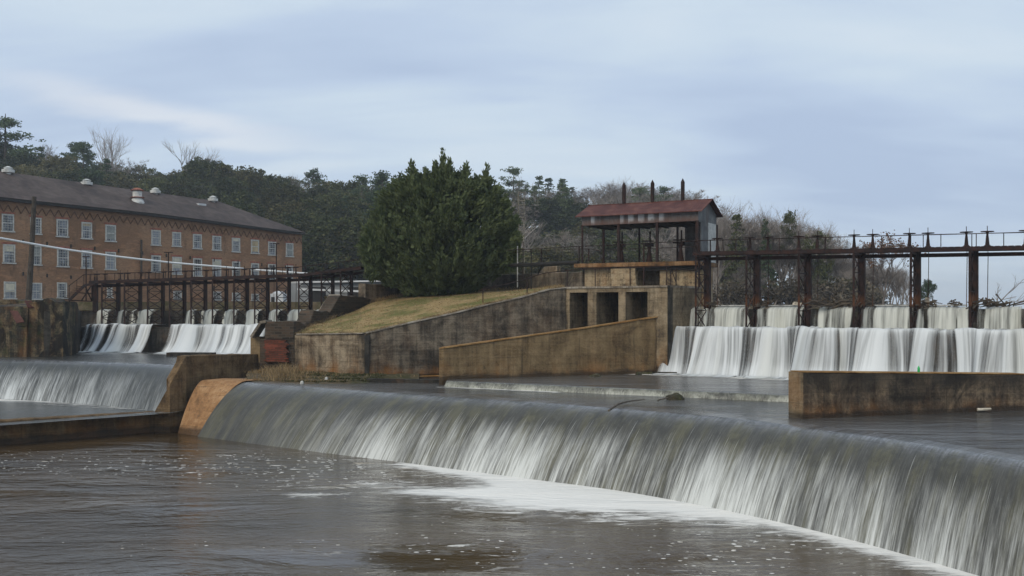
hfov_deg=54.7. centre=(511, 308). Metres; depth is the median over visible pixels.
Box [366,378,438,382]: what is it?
footing
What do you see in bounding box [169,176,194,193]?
broadleaf tree
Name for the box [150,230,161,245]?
window
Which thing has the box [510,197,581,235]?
broadleaf tree
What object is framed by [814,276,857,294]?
shrub
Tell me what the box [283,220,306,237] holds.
broadleaf tree
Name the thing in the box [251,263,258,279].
window
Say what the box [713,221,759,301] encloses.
bare tree
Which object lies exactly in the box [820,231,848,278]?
bare tree
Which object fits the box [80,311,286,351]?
dam
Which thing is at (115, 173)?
broadleaf tree
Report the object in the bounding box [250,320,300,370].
brick pier
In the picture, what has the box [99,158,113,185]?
conifer tree
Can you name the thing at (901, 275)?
bare tree
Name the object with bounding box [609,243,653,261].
bare tree
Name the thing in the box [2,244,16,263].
window
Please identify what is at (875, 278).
bare tree
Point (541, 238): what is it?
broadleaf tree
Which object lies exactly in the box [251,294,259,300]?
window
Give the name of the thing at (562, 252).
broadleaf tree
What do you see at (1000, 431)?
water weir pool
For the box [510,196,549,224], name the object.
broadleaf tree
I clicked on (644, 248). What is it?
railing
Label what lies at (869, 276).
bare tree
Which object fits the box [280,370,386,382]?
ground cover
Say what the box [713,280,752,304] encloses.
shrub
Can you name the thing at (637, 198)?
bare tree
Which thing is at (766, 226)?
bare tree
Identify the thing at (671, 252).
bare tree
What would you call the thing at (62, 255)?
window
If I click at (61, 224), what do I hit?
window
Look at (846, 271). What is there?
bare tree
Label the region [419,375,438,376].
water pipe
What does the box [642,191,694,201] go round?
bare tree
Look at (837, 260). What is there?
bare tree
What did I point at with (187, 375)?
training wall
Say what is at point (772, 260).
bare tree
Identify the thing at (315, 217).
broadleaf tree
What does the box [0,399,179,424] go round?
river water
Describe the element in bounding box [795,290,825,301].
shrub
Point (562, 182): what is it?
conifer tree
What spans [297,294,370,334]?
stepped wall
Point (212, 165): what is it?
broadleaf tree
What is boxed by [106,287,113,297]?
window
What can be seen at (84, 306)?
ground
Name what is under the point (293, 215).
broadleaf tree
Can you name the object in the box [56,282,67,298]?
window
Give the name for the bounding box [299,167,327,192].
pine tree
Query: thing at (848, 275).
bare tree
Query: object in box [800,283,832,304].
shrub
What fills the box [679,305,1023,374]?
dam
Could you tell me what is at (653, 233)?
bare tree
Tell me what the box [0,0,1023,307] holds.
sky
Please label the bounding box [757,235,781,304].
bare tree
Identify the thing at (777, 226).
bare tree
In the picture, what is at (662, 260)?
broadleaf tree
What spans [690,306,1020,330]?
waterfall
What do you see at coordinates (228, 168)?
broadleaf tree
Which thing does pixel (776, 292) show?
shrub
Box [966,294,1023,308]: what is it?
driftwood heap
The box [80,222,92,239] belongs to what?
window
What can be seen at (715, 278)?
bare tree
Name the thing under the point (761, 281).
bare tree
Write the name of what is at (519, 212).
bare tree
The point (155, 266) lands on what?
window
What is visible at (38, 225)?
window
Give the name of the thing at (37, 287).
window
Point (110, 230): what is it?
window
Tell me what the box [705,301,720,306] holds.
driftwood heap
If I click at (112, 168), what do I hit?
bare tree
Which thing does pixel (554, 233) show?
broadleaf tree
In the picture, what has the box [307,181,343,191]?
broadleaf tree
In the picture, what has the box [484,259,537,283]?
broadleaf tree
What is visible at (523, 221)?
pylon
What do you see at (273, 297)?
shed
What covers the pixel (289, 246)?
window
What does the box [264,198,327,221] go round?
broadleaf tree
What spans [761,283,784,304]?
shrub
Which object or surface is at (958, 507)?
water over weir
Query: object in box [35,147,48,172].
conifer tree
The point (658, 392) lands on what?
water over sill
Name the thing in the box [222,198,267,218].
broadleaf tree
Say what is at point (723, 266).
bare tree
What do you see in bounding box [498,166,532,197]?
pine tree
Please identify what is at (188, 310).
water mill race
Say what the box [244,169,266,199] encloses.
broadleaf tree
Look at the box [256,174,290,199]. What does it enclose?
broadleaf tree
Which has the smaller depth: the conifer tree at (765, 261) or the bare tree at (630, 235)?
the conifer tree at (765, 261)
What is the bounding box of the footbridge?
[485,249,579,288]
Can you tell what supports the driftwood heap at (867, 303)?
on the dam at (937, 358)
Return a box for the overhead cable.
[0,237,303,273]
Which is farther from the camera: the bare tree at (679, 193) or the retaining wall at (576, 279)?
the bare tree at (679, 193)
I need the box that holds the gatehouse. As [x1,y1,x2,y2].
[574,179,722,268]
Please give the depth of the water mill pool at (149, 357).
69.53 m
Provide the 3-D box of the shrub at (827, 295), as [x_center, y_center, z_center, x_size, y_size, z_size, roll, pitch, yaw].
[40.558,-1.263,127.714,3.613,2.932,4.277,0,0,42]
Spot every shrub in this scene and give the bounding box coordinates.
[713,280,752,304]
[713,290,731,304]
[718,279,763,304]
[735,281,766,304]
[761,277,816,304]
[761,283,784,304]
[769,287,800,304]
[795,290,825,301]
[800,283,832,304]
[813,288,834,303]
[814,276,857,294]
[816,278,880,300]
[818,287,844,300]
[825,277,879,291]
[832,290,881,308]
[839,282,890,299]
[844,291,890,308]
[866,287,882,301]
[872,290,893,302]
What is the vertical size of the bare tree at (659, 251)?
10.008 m
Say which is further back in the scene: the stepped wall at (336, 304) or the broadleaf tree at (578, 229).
the broadleaf tree at (578, 229)
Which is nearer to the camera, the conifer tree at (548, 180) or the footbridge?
the footbridge
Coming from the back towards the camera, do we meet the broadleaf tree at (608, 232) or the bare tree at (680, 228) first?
the broadleaf tree at (608, 232)
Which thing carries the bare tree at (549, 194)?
on the ground at (84, 306)
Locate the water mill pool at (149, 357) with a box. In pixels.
[0,351,176,362]
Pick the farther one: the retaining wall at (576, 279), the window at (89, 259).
the window at (89, 259)
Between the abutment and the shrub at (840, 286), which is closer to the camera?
the abutment
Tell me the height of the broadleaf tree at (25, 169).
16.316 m
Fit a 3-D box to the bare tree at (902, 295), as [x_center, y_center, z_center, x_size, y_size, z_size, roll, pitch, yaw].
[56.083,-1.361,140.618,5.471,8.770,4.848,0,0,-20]
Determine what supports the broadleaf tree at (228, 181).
on the ground at (84, 306)
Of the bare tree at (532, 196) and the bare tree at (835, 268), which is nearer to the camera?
the bare tree at (835, 268)
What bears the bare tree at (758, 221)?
on the ground at (84, 306)
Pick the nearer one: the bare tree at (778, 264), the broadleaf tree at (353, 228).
the bare tree at (778, 264)
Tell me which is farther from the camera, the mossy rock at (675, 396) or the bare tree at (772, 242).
the bare tree at (772, 242)
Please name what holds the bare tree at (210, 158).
on the ground at (84, 306)
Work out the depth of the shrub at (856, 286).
126.81 m
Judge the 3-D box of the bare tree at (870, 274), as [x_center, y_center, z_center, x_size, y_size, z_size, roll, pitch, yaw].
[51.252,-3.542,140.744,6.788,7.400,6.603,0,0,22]
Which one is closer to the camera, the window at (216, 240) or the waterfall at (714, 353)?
the waterfall at (714, 353)
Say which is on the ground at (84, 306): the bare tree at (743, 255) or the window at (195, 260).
the bare tree at (743, 255)
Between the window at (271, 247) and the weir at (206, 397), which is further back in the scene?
the window at (271, 247)
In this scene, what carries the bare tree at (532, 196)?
on the ground at (84, 306)
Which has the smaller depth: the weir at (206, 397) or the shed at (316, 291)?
the weir at (206, 397)
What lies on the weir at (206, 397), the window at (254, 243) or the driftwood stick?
the driftwood stick
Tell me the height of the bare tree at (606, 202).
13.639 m
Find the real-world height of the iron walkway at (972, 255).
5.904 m
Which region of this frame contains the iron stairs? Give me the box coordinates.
[68,274,95,301]
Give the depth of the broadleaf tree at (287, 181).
238.31 m
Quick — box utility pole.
[25,196,36,299]
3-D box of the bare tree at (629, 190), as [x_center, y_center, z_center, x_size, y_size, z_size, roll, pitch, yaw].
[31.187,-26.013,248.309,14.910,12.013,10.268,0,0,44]
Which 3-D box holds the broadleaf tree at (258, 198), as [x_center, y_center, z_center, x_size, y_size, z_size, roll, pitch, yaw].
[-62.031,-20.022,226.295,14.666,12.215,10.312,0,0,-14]
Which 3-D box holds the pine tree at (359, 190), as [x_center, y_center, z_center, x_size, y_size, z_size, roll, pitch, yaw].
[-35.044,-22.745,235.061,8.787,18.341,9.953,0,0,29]
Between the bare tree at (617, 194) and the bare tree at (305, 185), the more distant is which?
the bare tree at (305, 185)
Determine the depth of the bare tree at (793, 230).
165.21 m
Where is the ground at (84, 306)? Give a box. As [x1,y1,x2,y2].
[77,226,945,310]
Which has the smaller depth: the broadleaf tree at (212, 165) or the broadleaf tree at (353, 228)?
the broadleaf tree at (353, 228)
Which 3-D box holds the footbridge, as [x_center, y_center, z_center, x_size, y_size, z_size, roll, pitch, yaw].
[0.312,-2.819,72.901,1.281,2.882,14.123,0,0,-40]
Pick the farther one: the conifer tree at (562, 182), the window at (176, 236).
the conifer tree at (562, 182)
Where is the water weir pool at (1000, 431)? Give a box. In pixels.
[241,377,1023,455]
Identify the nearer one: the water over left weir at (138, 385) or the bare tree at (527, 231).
the water over left weir at (138, 385)
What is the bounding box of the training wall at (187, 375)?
[0,354,257,444]
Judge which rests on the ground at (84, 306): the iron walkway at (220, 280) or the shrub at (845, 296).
the shrub at (845, 296)
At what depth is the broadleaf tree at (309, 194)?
242.30 m
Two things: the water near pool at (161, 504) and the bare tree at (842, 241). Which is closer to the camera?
the water near pool at (161, 504)
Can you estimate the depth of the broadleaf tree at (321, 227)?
168.79 m
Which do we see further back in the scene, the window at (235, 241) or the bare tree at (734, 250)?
the window at (235, 241)
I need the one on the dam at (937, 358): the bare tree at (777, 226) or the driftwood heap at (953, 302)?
the driftwood heap at (953, 302)
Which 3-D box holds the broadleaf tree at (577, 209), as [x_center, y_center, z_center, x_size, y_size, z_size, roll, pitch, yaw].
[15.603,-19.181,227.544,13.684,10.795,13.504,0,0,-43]
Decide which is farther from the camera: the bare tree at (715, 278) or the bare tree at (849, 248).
the bare tree at (849, 248)
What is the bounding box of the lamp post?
[82,256,89,300]
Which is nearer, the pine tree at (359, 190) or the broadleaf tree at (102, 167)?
the pine tree at (359, 190)
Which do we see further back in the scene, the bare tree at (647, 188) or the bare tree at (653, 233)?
the bare tree at (647, 188)
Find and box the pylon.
[518,192,524,272]
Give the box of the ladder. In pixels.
[517,246,522,286]
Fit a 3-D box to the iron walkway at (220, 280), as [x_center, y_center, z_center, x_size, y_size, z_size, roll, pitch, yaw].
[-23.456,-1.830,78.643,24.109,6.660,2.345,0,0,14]
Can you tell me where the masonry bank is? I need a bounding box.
[0,298,80,356]
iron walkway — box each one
[89,243,363,326]
[693,226,1023,332]
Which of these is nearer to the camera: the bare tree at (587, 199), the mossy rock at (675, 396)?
the mossy rock at (675, 396)
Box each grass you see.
[241,362,417,382]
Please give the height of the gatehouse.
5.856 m
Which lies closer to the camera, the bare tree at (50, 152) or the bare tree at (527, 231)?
the bare tree at (527, 231)
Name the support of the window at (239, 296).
in the mill
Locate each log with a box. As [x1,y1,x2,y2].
[830,303,850,308]
[977,408,990,410]
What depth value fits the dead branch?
54.17 m
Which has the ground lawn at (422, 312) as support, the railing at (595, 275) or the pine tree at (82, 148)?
the railing at (595, 275)
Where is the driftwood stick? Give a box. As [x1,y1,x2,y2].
[608,399,644,411]
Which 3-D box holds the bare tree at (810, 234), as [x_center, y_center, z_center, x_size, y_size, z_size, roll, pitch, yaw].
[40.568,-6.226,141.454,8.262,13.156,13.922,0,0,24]
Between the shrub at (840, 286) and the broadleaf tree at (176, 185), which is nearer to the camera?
the shrub at (840, 286)
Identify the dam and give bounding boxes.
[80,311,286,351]
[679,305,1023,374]
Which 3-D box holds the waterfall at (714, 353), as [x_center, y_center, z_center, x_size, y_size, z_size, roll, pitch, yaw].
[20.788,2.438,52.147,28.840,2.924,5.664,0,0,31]
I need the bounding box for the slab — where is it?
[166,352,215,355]
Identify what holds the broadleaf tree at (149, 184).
on the ground at (84, 306)
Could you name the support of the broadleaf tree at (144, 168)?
on the ground at (84, 306)
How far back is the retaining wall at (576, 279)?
73.52 m
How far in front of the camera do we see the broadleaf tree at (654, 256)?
165.49 m
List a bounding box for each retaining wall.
[294,287,566,377]
[358,283,499,302]
[486,266,584,288]
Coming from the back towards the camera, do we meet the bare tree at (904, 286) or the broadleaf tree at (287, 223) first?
the broadleaf tree at (287, 223)
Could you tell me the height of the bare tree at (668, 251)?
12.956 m
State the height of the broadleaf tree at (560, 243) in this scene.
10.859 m
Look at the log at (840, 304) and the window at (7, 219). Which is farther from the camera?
the window at (7, 219)
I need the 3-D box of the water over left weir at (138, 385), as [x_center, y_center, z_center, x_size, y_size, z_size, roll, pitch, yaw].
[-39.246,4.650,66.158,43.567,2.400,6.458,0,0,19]
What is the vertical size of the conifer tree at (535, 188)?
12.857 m
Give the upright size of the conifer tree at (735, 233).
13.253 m
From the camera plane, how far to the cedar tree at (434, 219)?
71.88 m
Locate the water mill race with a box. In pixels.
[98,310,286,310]
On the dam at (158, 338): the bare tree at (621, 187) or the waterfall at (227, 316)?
the waterfall at (227, 316)
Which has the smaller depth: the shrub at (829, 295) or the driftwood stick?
the driftwood stick
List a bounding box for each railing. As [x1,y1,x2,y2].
[482,266,693,302]
[512,239,714,286]
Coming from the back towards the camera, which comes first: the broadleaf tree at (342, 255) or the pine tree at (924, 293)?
the broadleaf tree at (342, 255)
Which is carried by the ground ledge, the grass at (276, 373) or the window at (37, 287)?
the grass at (276, 373)
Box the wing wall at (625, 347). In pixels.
[439,316,656,384]
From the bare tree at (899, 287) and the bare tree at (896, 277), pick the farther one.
the bare tree at (899, 287)
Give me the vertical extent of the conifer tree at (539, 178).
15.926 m
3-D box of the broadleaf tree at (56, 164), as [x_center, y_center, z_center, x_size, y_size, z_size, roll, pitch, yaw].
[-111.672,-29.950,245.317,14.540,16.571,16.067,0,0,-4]
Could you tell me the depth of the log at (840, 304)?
56.96 m
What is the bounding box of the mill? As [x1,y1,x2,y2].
[0,166,304,301]
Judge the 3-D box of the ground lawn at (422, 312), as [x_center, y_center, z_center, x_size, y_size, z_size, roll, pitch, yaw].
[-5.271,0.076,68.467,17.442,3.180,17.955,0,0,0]
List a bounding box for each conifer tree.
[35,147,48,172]
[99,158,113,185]
[522,185,540,228]
[528,175,545,223]
[531,198,554,243]
[541,178,555,220]
[549,179,572,214]
[549,187,575,238]
[718,213,752,303]
[759,219,778,304]
[779,210,798,304]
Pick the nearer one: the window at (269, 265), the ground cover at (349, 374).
the ground cover at (349, 374)
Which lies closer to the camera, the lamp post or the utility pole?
the lamp post
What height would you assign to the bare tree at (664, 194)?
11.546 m
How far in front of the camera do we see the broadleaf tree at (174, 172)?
278.12 m
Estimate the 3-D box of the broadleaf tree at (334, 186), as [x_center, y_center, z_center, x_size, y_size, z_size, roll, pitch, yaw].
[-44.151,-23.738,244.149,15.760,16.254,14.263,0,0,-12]
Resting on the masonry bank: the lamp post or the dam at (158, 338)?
the lamp post
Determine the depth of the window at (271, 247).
151.41 m
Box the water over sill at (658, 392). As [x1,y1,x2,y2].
[444,381,787,401]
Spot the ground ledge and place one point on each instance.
(405, 376)
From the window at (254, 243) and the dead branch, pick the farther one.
the window at (254, 243)
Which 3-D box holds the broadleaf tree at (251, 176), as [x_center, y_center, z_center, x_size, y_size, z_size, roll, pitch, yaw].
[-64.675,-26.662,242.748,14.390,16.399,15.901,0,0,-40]
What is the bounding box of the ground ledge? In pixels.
[247,371,418,383]
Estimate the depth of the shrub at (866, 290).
126.39 m
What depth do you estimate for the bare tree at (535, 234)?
183.54 m
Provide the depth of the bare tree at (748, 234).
140.52 m
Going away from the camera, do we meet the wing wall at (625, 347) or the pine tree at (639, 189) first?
the wing wall at (625, 347)
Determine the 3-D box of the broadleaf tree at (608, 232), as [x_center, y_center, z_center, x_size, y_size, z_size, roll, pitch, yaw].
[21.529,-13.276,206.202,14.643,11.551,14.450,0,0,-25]
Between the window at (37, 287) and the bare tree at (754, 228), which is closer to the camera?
the window at (37, 287)
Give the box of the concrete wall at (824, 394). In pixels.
[788,370,1023,418]
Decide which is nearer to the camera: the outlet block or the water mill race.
the outlet block
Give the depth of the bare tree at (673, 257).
150.98 m
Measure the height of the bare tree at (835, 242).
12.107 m
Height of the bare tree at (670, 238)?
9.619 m
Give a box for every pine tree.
[0,114,45,168]
[59,141,90,168]
[66,141,101,171]
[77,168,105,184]
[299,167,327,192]
[339,174,373,203]
[354,170,397,213]
[363,181,391,196]
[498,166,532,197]
[626,186,654,202]
[654,186,672,201]
[796,230,834,284]
[921,279,936,306]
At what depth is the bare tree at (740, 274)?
128.11 m
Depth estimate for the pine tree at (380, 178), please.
206.93 m
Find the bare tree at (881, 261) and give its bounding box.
[849,230,925,306]
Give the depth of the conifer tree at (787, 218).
139.80 m
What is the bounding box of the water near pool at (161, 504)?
[0,432,977,575]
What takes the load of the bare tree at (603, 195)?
on the ground at (84, 306)
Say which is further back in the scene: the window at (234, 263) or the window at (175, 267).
the window at (234, 263)
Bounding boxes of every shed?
[270,291,286,301]
[291,280,383,301]
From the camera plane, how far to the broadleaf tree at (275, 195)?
223.48 m
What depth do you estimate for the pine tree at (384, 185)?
238.27 m
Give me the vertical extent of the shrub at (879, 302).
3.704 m
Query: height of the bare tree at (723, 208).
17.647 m
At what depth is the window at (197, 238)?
141.30 m
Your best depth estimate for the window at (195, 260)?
141.27 m
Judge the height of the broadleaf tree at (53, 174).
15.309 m
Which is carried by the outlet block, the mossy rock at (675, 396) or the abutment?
the abutment
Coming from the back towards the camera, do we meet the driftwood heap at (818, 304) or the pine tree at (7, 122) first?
the pine tree at (7, 122)
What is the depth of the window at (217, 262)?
143.81 m
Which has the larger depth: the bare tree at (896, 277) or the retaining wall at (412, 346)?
the bare tree at (896, 277)
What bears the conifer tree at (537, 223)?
on the ground at (84, 306)
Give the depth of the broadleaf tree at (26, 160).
237.76 m
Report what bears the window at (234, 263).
in the mill
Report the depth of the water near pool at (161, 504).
32.03 m
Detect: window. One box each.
[1,214,14,232]
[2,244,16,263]
[3,281,16,298]
[29,217,42,234]
[32,283,42,299]
[34,245,42,265]
[55,219,68,237]
[56,249,69,267]
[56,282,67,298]
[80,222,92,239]
[80,250,92,268]
[104,224,116,241]
[104,252,116,269]
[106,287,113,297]
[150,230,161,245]
[150,255,160,272]
[171,232,181,246]
[172,257,182,274]
[173,290,181,298]
[192,234,202,249]
[193,258,202,276]
[212,236,221,250]
[212,259,220,276]
[213,291,221,300]
[231,238,240,252]
[231,293,240,300]
[232,261,239,275]
[250,239,259,253]
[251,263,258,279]
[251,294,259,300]
[267,241,275,255]
[268,264,275,278]
[285,243,293,256]
[286,265,292,278]
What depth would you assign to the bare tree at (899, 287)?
149.22 m
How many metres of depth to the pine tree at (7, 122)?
239.43 m
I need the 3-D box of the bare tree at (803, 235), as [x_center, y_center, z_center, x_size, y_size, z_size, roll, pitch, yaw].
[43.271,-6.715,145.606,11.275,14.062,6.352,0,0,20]
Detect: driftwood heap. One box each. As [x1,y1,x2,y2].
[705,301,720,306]
[751,299,775,307]
[803,295,871,309]
[848,300,871,308]
[914,298,942,308]
[947,299,962,306]
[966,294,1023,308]
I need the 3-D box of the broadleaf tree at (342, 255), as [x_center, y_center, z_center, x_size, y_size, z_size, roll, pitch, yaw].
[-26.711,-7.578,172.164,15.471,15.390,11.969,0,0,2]
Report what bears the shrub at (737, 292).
on the ground at (84, 306)
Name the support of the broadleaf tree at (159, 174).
on the ground at (84, 306)
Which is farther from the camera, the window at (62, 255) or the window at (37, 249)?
the window at (62, 255)
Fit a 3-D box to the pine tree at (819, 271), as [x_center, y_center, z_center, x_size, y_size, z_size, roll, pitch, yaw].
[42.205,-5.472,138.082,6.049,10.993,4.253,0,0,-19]
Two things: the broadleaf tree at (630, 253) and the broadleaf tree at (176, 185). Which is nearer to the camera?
the broadleaf tree at (630, 253)
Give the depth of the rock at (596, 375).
56.52 m
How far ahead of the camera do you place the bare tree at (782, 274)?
127.73 m
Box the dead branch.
[995,277,1023,302]
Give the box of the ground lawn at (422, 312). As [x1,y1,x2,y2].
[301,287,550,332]
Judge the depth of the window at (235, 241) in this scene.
146.37 m
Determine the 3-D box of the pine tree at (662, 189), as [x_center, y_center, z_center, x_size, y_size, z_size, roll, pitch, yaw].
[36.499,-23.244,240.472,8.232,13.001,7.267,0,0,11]
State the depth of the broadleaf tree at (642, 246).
184.54 m
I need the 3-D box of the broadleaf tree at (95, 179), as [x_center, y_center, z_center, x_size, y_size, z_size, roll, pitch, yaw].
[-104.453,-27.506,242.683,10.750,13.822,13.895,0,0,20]
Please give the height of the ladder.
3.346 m
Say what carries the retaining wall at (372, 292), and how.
on the ground island
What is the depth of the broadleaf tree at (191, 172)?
241.44 m
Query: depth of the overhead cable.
96.34 m
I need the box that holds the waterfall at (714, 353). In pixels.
[652,326,1023,379]
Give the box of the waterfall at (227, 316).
[97,309,318,324]
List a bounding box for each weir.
[0,358,174,410]
[178,378,255,435]
[198,382,1023,575]
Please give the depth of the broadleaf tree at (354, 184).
241.63 m
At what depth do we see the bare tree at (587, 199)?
247.55 m
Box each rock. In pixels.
[589,373,602,376]
[665,392,684,399]
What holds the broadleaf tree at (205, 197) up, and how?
on the ground at (84, 306)
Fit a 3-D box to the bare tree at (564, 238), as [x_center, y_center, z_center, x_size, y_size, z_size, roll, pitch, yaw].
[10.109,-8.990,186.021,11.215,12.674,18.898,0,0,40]
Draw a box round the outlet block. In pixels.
[566,285,701,373]
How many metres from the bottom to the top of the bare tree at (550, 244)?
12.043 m
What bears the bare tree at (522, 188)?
on the ground at (84, 306)
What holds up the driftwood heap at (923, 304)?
on the dam at (937, 358)
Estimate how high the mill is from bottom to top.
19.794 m
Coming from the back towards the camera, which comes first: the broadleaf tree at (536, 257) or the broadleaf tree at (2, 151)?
the broadleaf tree at (2, 151)
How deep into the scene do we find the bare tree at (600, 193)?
249.95 m
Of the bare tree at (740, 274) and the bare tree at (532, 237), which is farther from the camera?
the bare tree at (532, 237)
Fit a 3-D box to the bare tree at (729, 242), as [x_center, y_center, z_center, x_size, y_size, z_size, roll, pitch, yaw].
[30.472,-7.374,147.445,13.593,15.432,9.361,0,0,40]
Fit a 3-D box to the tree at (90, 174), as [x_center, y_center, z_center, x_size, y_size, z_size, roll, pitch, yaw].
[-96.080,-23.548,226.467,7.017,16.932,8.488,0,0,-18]
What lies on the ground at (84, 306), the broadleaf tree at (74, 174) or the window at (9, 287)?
the broadleaf tree at (74, 174)
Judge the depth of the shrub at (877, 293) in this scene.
124.59 m
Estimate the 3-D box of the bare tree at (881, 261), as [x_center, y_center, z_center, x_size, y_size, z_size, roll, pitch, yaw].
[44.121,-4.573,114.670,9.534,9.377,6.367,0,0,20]
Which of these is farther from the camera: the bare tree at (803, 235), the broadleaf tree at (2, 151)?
the broadleaf tree at (2, 151)
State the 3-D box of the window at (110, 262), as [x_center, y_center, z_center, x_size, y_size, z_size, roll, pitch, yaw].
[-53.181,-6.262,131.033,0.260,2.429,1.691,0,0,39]
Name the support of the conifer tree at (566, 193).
on the ground at (84, 306)
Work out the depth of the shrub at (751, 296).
132.87 m
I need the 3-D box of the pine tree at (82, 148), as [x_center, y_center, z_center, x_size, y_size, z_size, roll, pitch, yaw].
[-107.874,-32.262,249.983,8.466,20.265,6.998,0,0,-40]
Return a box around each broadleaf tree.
[0,142,38,166]
[2,151,40,173]
[13,163,51,177]
[29,155,83,180]
[32,169,98,183]
[44,170,66,178]
[74,168,108,185]
[81,160,127,171]
[103,172,169,188]
[108,164,157,177]
[108,171,131,187]
[133,176,181,194]
[145,171,169,178]
[159,179,202,197]
[165,158,217,195]
[166,169,188,179]
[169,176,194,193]
[178,176,261,200]
[181,159,236,196]
[191,190,233,203]
[192,182,228,198]
[195,164,258,195]
[220,194,266,212]
[222,189,268,217]
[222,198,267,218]
[228,165,268,201]
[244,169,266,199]
[253,182,303,218]
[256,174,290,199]
[260,175,308,200]
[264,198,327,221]
[276,196,336,223]
[281,185,336,201]
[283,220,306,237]
[292,220,314,231]
[302,215,358,280]
[302,231,348,280]
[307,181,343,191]
[307,214,335,232]
[310,180,357,197]
[313,221,366,280]
[314,209,371,280]
[337,180,376,200]
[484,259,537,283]
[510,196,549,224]
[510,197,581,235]
[516,245,579,273]
[519,217,552,248]
[526,238,594,251]
[536,243,583,272]
[541,230,580,245]
[559,202,589,229]
[561,220,601,241]
[563,251,612,271]
[568,235,646,271]
[569,196,592,204]
[586,228,628,239]
[620,228,675,249]
[623,237,660,259]
[630,258,668,261]
[636,251,669,261]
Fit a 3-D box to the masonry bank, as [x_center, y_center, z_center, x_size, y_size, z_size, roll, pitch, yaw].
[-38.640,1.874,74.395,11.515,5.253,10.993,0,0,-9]
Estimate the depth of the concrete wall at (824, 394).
38.92 m
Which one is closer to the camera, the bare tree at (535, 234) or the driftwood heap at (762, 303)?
the driftwood heap at (762, 303)
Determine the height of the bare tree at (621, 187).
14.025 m
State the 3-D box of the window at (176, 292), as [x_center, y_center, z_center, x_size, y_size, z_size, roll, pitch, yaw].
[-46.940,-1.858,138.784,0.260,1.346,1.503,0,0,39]
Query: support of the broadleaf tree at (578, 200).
on the ground at (84, 306)
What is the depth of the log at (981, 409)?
40.00 m
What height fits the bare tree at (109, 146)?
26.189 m
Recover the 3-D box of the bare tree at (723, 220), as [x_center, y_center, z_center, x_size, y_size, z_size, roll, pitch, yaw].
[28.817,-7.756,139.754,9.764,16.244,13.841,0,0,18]
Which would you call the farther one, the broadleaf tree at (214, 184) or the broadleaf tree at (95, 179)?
the broadleaf tree at (95, 179)
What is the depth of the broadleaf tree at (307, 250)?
168.54 m
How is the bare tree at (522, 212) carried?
on the ground at (84, 306)
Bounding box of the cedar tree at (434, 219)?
[353,147,524,297]
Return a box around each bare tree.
[32,144,58,169]
[89,125,133,170]
[98,154,150,176]
[162,138,221,170]
[291,174,326,194]
[510,175,553,197]
[511,186,552,219]
[511,201,539,223]
[513,201,530,220]
[519,215,542,272]
[519,221,554,250]
[525,232,550,246]
[538,230,594,249]
[540,231,588,248]
[542,187,593,206]
[543,231,616,271]
[557,188,603,203]
[575,184,621,204]
[579,190,626,206]
[584,183,631,203]
[591,183,657,204]
[597,177,650,202]
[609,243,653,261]
[616,228,681,252]
[621,193,650,202]
[623,227,680,241]
[626,184,657,201]
[631,183,671,194]
[633,241,674,256]
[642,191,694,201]
[647,190,680,200]
[648,187,703,200]
[651,237,684,260]
[652,236,684,261]
[660,230,675,249]
[660,247,684,261]
[666,202,725,304]
[670,227,683,237]
[683,201,742,261]
[683,229,754,282]
[713,199,748,304]
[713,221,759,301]
[713,262,729,303]
[716,214,760,302]
[717,210,752,282]
[718,205,773,303]
[718,213,798,273]
[720,223,772,277]
[723,262,752,303]
[727,201,778,275]
[730,210,800,304]
[733,217,808,299]
[739,232,797,304]
[744,275,766,298]
[753,239,780,285]
[755,209,800,304]
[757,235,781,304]
[767,207,808,286]
[770,227,848,283]
[771,265,800,304]
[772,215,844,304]
[773,219,840,304]
[773,221,818,304]
[773,221,849,276]
[773,240,806,285]
[790,232,866,284]
[797,222,845,280]
[802,259,850,278]
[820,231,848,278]
[833,260,857,279]
[834,265,856,281]
[836,241,874,276]
[849,230,925,306]
[849,262,894,283]
[856,263,902,287]
[856,267,885,287]
[881,265,907,304]
[881,267,907,306]
[886,275,908,303]
[887,266,908,303]
[890,275,908,304]
[895,271,908,306]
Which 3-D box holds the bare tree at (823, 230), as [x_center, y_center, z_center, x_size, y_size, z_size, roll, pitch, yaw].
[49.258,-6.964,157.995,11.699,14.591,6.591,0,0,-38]
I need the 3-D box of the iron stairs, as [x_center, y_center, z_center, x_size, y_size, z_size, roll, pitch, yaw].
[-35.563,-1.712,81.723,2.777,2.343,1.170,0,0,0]
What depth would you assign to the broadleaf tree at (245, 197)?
206.49 m
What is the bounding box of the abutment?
[585,265,712,308]
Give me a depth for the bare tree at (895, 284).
157.81 m
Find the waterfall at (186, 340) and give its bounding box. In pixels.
[78,323,264,353]
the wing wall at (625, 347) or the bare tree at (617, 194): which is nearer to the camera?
the wing wall at (625, 347)
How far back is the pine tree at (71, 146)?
261.01 m
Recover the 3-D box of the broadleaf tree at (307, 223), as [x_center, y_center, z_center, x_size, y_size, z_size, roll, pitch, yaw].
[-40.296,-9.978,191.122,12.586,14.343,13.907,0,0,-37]
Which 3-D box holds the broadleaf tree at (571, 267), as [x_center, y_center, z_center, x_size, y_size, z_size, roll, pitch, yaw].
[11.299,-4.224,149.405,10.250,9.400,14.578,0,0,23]
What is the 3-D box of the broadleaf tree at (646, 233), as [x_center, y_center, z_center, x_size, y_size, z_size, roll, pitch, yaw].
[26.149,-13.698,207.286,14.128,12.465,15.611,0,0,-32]

